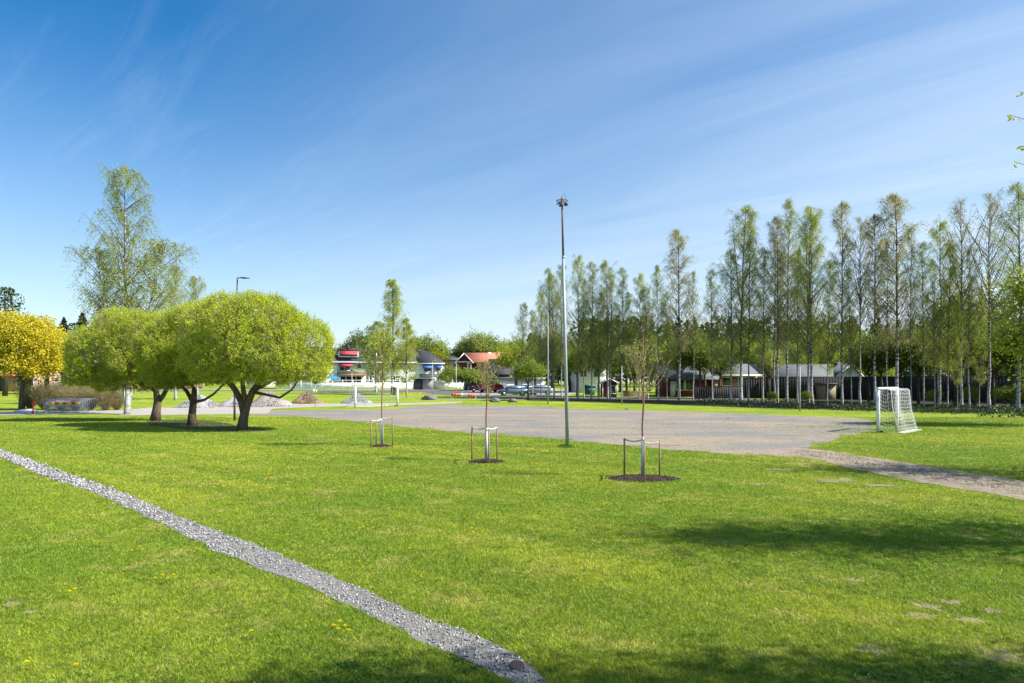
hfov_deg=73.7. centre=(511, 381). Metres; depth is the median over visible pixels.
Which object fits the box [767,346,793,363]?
broadleaf tree
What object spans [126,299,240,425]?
willow tree
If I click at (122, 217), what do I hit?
birch tree
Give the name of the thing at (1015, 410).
undergrowth
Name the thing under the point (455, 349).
broadleaf tree
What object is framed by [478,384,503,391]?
parked car
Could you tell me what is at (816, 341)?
broadleaf tree
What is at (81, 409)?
crowd barrier
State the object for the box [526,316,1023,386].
distant wood
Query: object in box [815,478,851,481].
bare soil
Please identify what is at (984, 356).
birch tree
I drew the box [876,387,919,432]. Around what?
football goal
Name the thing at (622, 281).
birch tree
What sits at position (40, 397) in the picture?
twiggy shrub
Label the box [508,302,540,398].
birch tree
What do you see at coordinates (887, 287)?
birch tree
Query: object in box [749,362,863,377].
white gable house
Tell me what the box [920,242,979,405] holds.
birch tree
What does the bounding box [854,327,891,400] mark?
broadleaf tree
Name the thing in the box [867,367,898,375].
broadleaf tree
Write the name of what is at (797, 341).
birch tree
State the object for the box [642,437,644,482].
tree stake
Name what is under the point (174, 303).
birch tree
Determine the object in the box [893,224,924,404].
birch tree
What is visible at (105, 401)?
twiggy shrub
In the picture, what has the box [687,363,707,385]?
broadleaf tree
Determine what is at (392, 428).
tree stake
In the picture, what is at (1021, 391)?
garden bush
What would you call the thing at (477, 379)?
garden bush
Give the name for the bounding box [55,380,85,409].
twiggy shrub
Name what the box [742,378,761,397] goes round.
board fence
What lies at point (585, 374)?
window
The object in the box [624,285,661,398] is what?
birch tree
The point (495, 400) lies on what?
boulder
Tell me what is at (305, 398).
gravel heap
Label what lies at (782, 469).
bare soil
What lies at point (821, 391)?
pale shed
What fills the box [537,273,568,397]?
birch tree
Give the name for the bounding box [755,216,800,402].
birch tree
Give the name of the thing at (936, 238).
birch tree
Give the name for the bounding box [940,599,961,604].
bare soil
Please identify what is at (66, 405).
crowd barrier
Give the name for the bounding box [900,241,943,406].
birch tree
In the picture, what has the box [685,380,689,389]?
window
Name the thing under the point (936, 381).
broadleaf tree
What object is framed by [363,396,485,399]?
kerb path
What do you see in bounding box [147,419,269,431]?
worn soil
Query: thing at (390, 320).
birch tree
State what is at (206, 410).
yard path
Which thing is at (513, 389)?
parked car
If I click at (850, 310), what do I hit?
birch tree
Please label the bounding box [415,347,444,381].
white house
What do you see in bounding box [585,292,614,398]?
birch tree
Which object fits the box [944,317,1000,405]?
broadleaf tree
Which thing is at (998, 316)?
broadleaf tree
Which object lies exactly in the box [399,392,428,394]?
flower patch
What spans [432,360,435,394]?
lamp post
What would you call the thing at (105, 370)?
willow tree
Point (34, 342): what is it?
maple tree
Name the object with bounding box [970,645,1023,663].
bare soil
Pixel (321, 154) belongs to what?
sky
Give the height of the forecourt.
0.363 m
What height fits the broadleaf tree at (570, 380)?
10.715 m
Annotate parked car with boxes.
[463,381,477,389]
[469,383,488,391]
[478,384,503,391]
[497,385,526,395]
[529,385,552,394]
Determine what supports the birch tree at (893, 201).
on the leaf litter ground at (688, 402)
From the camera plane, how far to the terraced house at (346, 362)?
140.67 m
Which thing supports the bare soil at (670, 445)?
on the gravel pitch at (409, 416)
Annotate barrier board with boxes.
[50,402,79,403]
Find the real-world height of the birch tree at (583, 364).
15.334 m
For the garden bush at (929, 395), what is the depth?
65.83 m
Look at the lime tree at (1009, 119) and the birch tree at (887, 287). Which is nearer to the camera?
the lime tree at (1009, 119)
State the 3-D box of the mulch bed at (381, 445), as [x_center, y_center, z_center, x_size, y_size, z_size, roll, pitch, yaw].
[-4.848,2.347,25.259,0.801,0.122,0.801,0,0,0]
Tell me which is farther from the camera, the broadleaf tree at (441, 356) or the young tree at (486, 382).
the broadleaf tree at (441, 356)
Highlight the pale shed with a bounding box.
[814,383,837,399]
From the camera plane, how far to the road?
101.48 m
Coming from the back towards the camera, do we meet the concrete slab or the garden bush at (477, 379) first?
the garden bush at (477, 379)
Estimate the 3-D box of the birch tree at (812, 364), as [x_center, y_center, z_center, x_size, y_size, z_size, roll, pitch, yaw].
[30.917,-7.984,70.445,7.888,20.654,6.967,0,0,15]
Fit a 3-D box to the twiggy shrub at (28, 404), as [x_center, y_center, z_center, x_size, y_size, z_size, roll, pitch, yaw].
[-42.333,1.277,59.934,3.016,2.443,2.934,0,0,0]
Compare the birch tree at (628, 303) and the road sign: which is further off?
the birch tree at (628, 303)
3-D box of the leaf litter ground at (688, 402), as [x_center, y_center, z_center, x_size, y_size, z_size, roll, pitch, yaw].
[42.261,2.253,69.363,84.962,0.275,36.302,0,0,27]
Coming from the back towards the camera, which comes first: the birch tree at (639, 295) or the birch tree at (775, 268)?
the birch tree at (639, 295)
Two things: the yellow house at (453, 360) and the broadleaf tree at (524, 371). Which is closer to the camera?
the broadleaf tree at (524, 371)
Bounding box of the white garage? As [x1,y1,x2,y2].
[493,377,545,387]
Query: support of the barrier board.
attached to the crowd barrier at (48, 411)
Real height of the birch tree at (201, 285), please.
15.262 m
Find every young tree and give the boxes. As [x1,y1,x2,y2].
[360,327,396,443]
[465,355,500,458]
[616,337,672,474]
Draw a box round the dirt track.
[761,448,1023,499]
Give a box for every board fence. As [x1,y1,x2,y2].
[694,386,738,398]
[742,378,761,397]
[764,377,844,398]
[845,376,1023,401]
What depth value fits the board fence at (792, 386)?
84.58 m
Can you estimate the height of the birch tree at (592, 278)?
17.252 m
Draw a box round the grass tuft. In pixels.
[558,444,573,447]
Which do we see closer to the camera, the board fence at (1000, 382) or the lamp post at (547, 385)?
the lamp post at (547, 385)
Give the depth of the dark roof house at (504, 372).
141.60 m
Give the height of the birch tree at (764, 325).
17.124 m
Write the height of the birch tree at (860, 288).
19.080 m
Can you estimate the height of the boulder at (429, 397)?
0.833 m
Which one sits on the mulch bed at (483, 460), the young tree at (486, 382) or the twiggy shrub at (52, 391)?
the young tree at (486, 382)
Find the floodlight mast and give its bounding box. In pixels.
[556,195,568,444]
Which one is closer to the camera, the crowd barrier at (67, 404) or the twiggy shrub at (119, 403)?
the crowd barrier at (67, 404)
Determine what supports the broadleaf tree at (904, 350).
on the leaf litter ground at (688, 402)
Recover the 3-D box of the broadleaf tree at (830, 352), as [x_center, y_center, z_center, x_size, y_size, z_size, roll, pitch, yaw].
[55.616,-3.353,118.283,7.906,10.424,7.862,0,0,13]
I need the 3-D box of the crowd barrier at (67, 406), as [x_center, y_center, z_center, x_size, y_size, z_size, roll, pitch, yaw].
[-34.441,1.864,52.700,3.413,1.072,0.600,0,-6,0]
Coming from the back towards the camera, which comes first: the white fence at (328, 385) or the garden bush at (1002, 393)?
the white fence at (328, 385)
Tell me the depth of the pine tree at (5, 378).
94.88 m
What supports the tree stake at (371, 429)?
on the ground at (10, 400)
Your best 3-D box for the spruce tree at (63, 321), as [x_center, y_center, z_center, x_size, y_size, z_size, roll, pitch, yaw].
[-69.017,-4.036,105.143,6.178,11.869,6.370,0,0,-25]
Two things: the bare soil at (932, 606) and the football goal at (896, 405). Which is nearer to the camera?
the bare soil at (932, 606)
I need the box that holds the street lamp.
[233,277,249,419]
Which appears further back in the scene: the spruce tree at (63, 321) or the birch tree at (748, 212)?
the spruce tree at (63, 321)
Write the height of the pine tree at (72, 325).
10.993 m
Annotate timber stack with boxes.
[623,391,644,396]
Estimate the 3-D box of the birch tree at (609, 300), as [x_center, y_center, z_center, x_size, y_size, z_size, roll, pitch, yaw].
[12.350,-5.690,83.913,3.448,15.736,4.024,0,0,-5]
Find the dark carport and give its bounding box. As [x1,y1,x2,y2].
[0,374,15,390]
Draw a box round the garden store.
[414,378,434,389]
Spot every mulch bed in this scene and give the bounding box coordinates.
[372,443,391,446]
[468,458,504,463]
[605,473,680,481]
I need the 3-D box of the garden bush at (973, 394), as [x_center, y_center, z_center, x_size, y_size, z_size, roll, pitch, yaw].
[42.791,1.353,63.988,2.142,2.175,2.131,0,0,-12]
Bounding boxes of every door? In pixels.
[501,380,513,387]
[517,380,527,384]
[533,380,543,384]
[670,381,674,395]
[826,385,829,399]
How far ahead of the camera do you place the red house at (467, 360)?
147.00 m
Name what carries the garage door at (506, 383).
in the white garage
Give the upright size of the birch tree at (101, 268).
12.469 m
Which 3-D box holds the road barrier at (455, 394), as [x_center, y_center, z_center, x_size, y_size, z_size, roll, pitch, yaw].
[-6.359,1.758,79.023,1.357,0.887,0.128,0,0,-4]
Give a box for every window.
[339,367,349,370]
[346,376,351,381]
[356,376,361,381]
[580,370,586,376]
[611,385,615,393]
[680,380,684,389]
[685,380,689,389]
[690,380,692,389]
[722,377,729,385]
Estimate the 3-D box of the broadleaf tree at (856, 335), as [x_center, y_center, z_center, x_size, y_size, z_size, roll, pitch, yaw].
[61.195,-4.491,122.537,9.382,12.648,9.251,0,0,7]
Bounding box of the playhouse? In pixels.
[599,378,618,396]
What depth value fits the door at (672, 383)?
91.92 m
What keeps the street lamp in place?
on the ground at (10, 400)
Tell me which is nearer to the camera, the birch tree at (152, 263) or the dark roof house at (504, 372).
the birch tree at (152, 263)
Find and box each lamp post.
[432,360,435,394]
[547,366,548,403]
[799,367,800,410]
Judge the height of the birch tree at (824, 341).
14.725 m
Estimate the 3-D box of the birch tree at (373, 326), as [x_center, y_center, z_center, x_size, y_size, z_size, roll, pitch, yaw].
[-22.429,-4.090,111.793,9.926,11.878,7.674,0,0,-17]
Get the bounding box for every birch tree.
[62,244,150,402]
[74,159,175,413]
[84,237,203,399]
[148,264,192,399]
[178,275,206,394]
[345,320,401,391]
[371,279,423,386]
[386,317,423,394]
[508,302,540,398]
[523,310,545,396]
[528,292,552,397]
[529,267,567,398]
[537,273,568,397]
[542,264,575,396]
[559,253,596,397]
[572,278,590,397]
[576,262,609,398]
[585,260,626,398]
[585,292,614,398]
[600,273,619,398]
[608,267,639,398]
[613,292,644,398]
[623,273,658,398]
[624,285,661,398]
[638,264,672,399]
[652,228,706,399]
[652,292,682,399]
[680,272,706,399]
[696,268,724,400]
[700,247,750,401]
[703,204,778,401]
[732,219,773,401]
[748,247,781,401]
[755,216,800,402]
[759,238,792,401]
[766,198,816,402]
[773,205,847,403]
[779,214,838,402]
[780,248,816,402]
[811,260,847,403]
[820,200,872,404]
[830,267,867,403]
[832,214,893,404]
[847,214,908,405]
[850,192,932,402]
[870,238,905,405]
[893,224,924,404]
[900,218,978,406]
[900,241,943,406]
[919,273,948,407]
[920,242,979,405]
[930,196,997,408]
[943,298,971,405]
[946,189,1022,408]
[950,247,994,408]
[965,292,995,406]
[974,181,1023,408]
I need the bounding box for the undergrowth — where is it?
[695,395,1023,417]
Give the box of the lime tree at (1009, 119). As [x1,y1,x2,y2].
[1007,92,1023,169]
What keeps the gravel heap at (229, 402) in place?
on the ground at (10, 400)
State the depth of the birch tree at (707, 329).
77.49 m
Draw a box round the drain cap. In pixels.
[509,660,524,670]
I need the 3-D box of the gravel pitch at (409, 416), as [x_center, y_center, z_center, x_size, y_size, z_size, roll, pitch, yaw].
[1.048,2.359,47.994,27.254,0.074,47.591,0,0,-45]
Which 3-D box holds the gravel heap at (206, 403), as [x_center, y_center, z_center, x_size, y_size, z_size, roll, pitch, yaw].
[-29.364,1.821,64.006,4.422,1.222,3.521,0,0,0]
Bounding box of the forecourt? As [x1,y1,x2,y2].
[460,390,574,394]
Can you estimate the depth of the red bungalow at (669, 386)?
92.00 m
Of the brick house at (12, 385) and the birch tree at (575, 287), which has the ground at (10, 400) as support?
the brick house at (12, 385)
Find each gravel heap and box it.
[175,395,218,407]
[218,397,238,406]
[251,391,293,406]
[291,392,323,403]
[340,393,372,403]
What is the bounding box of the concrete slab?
[14,408,37,413]
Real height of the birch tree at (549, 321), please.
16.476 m
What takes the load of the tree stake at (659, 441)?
on the ground at (10, 400)
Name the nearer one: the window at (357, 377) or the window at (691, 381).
the window at (691, 381)
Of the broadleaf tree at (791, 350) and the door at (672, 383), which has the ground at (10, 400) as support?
the broadleaf tree at (791, 350)
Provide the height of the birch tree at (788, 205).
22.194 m
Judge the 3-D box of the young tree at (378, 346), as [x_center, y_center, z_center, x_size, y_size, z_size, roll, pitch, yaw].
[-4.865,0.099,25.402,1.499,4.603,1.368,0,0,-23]
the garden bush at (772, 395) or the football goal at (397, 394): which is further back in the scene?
the garden bush at (772, 395)
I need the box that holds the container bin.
[391,387,395,394]
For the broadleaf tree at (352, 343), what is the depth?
159.26 m
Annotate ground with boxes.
[0,382,1023,682]
[525,399,1023,412]
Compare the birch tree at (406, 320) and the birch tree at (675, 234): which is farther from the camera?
the birch tree at (406, 320)
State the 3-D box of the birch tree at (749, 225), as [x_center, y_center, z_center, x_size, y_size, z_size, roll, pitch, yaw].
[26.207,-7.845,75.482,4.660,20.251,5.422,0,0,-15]
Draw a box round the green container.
[584,385,595,394]
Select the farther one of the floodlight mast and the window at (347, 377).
the window at (347, 377)
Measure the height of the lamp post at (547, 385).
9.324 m
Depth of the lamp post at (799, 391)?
55.56 m
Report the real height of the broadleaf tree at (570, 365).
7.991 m
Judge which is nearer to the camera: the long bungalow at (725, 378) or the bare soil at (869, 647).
the bare soil at (869, 647)
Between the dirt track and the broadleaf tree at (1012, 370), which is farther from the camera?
the broadleaf tree at (1012, 370)
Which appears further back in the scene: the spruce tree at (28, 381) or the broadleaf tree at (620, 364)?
the spruce tree at (28, 381)
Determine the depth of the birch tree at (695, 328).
79.93 m
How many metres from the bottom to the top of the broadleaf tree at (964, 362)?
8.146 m
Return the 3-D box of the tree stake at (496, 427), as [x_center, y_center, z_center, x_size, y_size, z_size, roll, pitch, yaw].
[-0.608,1.911,20.797,0.049,1.079,0.484,0,0,44]
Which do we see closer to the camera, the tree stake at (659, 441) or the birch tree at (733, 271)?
the tree stake at (659, 441)
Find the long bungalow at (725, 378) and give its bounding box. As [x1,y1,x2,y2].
[713,364,760,385]
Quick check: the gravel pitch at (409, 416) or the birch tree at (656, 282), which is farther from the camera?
the birch tree at (656, 282)
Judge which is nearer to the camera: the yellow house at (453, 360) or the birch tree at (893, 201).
the birch tree at (893, 201)
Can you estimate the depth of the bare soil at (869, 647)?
6.10 m
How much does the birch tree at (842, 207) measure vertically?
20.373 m
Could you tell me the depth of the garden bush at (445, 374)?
133.19 m
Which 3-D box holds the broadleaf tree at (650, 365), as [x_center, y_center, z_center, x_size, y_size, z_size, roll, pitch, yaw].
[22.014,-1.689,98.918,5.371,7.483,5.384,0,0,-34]
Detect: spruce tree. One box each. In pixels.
[0,315,52,391]
[43,317,79,391]
[54,312,93,391]
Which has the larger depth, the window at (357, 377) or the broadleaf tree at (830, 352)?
the window at (357, 377)
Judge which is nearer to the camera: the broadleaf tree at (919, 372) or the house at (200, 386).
the broadleaf tree at (919, 372)
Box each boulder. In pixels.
[421,395,436,399]
[490,398,500,401]
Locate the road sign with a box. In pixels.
[312,381,317,406]
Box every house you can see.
[8,365,60,390]
[133,376,201,388]
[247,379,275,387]
[276,345,416,388]
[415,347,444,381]
[441,350,459,381]
[454,352,502,381]
[488,359,512,376]
[572,368,605,392]
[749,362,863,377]
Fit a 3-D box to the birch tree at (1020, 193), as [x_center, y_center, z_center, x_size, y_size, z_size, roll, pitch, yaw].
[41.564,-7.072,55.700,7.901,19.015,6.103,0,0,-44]
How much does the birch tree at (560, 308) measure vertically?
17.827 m
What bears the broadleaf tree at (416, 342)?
on the ground at (10, 400)
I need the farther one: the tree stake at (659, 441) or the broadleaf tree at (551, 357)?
the broadleaf tree at (551, 357)
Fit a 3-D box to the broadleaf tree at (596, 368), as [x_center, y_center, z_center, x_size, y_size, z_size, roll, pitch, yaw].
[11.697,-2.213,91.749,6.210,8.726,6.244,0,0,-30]
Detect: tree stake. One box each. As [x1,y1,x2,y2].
[370,418,381,447]
[382,417,392,445]
[471,426,485,459]
[486,428,489,462]
[488,426,497,458]
[623,438,641,474]
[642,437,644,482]
[645,440,660,474]
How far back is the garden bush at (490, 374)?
128.28 m
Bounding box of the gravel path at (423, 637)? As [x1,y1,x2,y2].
[0,451,545,682]
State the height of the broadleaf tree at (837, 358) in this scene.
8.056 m
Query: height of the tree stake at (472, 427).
1.090 m
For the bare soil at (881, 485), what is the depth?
15.67 m
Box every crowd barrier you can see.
[43,399,87,412]
[44,399,87,410]
[44,399,88,410]
[45,399,89,410]
[52,399,96,410]
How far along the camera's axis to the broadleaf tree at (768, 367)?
79.43 m
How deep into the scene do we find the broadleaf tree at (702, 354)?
84.50 m
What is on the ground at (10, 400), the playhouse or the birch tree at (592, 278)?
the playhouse
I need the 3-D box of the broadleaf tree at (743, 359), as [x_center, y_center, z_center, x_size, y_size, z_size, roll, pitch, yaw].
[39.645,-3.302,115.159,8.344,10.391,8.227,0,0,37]
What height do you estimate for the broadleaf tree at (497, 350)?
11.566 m
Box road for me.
[71,390,761,399]
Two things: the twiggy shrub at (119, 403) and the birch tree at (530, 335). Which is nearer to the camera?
the twiggy shrub at (119, 403)
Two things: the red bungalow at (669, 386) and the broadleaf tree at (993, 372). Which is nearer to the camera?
the broadleaf tree at (993, 372)
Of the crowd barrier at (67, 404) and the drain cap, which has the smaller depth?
the drain cap
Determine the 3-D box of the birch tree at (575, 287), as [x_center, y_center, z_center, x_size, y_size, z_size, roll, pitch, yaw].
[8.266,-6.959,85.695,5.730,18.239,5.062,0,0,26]
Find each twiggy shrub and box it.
[10,384,44,407]
[24,380,66,409]
[40,380,79,409]
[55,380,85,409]
[68,383,103,409]
[85,387,122,409]
[106,390,132,409]
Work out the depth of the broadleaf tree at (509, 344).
161.59 m
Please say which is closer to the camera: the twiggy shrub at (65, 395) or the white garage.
the twiggy shrub at (65, 395)
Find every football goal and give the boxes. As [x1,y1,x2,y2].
[346,384,398,407]
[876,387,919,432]
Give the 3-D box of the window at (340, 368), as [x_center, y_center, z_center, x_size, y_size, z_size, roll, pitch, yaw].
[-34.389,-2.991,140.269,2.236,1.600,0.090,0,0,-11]
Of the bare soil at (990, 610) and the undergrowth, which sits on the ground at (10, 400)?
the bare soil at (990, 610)
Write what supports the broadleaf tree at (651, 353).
on the ground at (10, 400)
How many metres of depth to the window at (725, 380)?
92.98 m
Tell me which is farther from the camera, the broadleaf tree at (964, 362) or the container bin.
the container bin
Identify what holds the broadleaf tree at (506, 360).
on the ground at (10, 400)
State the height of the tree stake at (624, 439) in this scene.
1.023 m
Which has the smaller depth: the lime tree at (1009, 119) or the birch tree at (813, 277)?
the lime tree at (1009, 119)
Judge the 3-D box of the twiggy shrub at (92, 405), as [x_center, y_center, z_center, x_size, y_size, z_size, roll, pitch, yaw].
[-35.222,1.188,56.920,3.167,2.637,3.256,0,0,-28]
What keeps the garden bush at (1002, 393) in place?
on the leaf litter ground at (688, 402)
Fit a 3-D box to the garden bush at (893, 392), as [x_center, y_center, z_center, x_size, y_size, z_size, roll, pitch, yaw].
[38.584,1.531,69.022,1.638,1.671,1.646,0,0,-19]
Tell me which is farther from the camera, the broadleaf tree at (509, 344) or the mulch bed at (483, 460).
the broadleaf tree at (509, 344)
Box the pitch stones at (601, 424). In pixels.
[300,409,868,450]
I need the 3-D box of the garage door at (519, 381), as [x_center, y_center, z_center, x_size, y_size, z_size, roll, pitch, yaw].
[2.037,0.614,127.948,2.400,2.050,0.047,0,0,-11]
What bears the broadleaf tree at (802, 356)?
on the ground at (10, 400)
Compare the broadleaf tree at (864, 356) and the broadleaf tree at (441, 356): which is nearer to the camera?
the broadleaf tree at (864, 356)
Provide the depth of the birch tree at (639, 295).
83.17 m
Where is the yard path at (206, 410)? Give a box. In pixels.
[120,402,461,414]
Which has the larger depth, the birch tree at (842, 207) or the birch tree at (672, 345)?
the birch tree at (672, 345)
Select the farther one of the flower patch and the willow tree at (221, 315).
the flower patch
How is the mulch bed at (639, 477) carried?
on the ground at (10, 400)
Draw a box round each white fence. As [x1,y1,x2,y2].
[290,380,412,388]
[434,380,463,389]
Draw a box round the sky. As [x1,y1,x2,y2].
[0,0,1023,381]
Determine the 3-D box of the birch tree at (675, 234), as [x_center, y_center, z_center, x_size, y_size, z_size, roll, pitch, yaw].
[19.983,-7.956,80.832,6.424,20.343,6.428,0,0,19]
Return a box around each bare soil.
[661,444,679,445]
[766,468,799,469]
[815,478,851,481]
[854,643,897,658]
[864,484,901,485]
[904,612,934,619]
[910,600,942,610]
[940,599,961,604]
[949,661,992,667]
[950,616,989,622]
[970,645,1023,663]
[983,607,1004,612]
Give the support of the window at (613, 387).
in the playhouse
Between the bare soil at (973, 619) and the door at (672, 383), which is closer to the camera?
the bare soil at (973, 619)
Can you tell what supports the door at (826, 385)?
in the pale shed
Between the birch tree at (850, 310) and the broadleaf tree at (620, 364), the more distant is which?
the broadleaf tree at (620, 364)
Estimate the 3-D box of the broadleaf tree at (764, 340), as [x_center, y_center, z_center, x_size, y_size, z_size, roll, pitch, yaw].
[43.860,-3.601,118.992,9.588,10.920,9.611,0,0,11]
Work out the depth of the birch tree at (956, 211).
60.54 m
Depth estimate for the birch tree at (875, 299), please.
65.79 m
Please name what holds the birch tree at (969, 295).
on the leaf litter ground at (688, 402)
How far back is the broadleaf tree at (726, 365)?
84.90 m
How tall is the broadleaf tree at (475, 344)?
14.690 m
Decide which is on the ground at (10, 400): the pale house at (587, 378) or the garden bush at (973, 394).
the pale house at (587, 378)
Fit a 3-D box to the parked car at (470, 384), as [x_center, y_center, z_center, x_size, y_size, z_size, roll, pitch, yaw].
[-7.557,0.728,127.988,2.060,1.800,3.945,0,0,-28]
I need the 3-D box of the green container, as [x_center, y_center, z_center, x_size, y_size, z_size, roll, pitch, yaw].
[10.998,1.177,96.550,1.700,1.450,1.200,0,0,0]
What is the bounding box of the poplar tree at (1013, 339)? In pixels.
[972,251,1023,386]
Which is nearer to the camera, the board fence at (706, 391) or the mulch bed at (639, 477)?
the mulch bed at (639, 477)
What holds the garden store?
on the pavement
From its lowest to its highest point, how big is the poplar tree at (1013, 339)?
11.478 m
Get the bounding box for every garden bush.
[435,365,456,383]
[447,367,487,389]
[464,369,486,382]
[477,369,493,383]
[766,391,777,401]
[798,390,813,400]
[886,391,901,403]
[925,389,944,401]
[955,386,981,399]
[991,383,1015,405]
[1009,382,1023,399]
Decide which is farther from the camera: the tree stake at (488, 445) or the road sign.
the road sign
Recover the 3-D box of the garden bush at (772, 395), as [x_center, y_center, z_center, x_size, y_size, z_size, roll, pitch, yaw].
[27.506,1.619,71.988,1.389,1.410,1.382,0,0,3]
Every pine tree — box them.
[0,286,28,395]
[63,323,87,384]
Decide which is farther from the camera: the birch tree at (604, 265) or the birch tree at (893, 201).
the birch tree at (604, 265)
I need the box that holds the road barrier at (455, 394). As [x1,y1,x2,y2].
[451,393,462,395]
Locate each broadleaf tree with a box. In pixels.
[335,326,383,347]
[400,334,428,348]
[403,332,452,354]
[426,339,453,366]
[450,339,471,355]
[455,325,494,353]
[481,331,509,352]
[483,337,519,365]
[491,336,535,384]
[496,337,524,349]
[507,355,551,400]
[519,344,552,384]
[530,331,572,387]
[555,333,587,390]
[557,344,597,395]
[579,336,618,396]
[610,337,633,391]
[610,344,645,390]
[623,347,645,390]
[631,333,671,390]
[646,348,665,371]
[659,336,700,395]
[673,325,725,385]
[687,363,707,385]
[701,340,739,385]
[727,334,766,363]
[745,331,783,361]
[746,339,809,363]
[752,345,785,399]
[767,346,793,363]
[788,324,837,363]
[790,344,816,363]
[812,333,852,364]
[830,343,866,372]
[838,324,871,347]
[842,331,893,401]
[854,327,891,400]
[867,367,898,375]
[870,321,932,403]
[892,328,942,403]
[912,324,964,403]
[920,275,1023,375]
[926,327,986,404]
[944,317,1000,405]
[970,321,1023,405]
[976,313,1023,406]
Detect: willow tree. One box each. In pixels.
[58,305,178,420]
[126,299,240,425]
[172,287,339,429]
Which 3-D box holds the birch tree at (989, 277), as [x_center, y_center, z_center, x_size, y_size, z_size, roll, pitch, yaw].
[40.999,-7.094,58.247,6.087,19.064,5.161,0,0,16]
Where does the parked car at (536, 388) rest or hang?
on the forecourt
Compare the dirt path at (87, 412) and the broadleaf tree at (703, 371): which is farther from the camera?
the broadleaf tree at (703, 371)
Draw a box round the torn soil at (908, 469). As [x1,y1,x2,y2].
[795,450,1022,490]
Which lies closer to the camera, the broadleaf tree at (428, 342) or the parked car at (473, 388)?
the parked car at (473, 388)
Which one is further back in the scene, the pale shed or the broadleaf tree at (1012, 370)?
the pale shed
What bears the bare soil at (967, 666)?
on the ground at (10, 400)
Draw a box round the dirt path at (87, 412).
[0,410,123,414]
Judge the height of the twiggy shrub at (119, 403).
2.216 m
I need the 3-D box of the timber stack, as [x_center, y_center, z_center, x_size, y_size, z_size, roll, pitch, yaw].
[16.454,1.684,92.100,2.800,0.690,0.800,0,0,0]
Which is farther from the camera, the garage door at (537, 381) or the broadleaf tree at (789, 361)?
the garage door at (537, 381)
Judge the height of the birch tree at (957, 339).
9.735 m
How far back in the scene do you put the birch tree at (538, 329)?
87.81 m
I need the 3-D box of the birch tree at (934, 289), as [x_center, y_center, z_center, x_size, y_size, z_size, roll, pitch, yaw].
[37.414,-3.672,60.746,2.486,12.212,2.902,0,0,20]
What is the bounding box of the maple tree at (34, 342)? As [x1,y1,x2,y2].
[0,307,85,409]
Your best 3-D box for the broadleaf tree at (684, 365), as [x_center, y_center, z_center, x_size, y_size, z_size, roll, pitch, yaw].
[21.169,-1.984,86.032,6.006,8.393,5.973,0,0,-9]
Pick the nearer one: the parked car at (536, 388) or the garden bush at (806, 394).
the garden bush at (806, 394)
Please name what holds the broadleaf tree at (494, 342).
on the ground at (10, 400)
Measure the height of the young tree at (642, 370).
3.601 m
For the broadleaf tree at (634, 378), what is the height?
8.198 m
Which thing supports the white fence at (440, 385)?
on the ground at (10, 400)
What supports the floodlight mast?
on the ground at (10, 400)
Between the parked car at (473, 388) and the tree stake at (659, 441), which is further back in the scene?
the parked car at (473, 388)
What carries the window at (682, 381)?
in the red bungalow at (669, 386)
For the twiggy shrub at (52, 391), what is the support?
on the ground at (10, 400)
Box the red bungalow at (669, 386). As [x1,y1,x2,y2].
[648,365,718,396]
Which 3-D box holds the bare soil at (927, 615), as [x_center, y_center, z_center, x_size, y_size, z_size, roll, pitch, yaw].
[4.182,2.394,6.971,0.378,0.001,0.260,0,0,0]
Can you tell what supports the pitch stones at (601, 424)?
on the gravel pitch at (409, 416)
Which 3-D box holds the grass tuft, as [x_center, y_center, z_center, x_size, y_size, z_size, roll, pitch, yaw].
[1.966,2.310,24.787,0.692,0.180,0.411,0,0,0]
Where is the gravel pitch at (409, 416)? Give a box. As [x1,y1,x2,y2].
[249,405,874,454]
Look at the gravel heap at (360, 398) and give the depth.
71.50 m
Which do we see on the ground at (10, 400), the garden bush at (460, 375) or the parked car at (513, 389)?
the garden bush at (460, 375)
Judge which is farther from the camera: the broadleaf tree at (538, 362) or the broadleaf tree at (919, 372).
the broadleaf tree at (538, 362)
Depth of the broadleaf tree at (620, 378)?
115.56 m
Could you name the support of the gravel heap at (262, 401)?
on the ground at (10, 400)

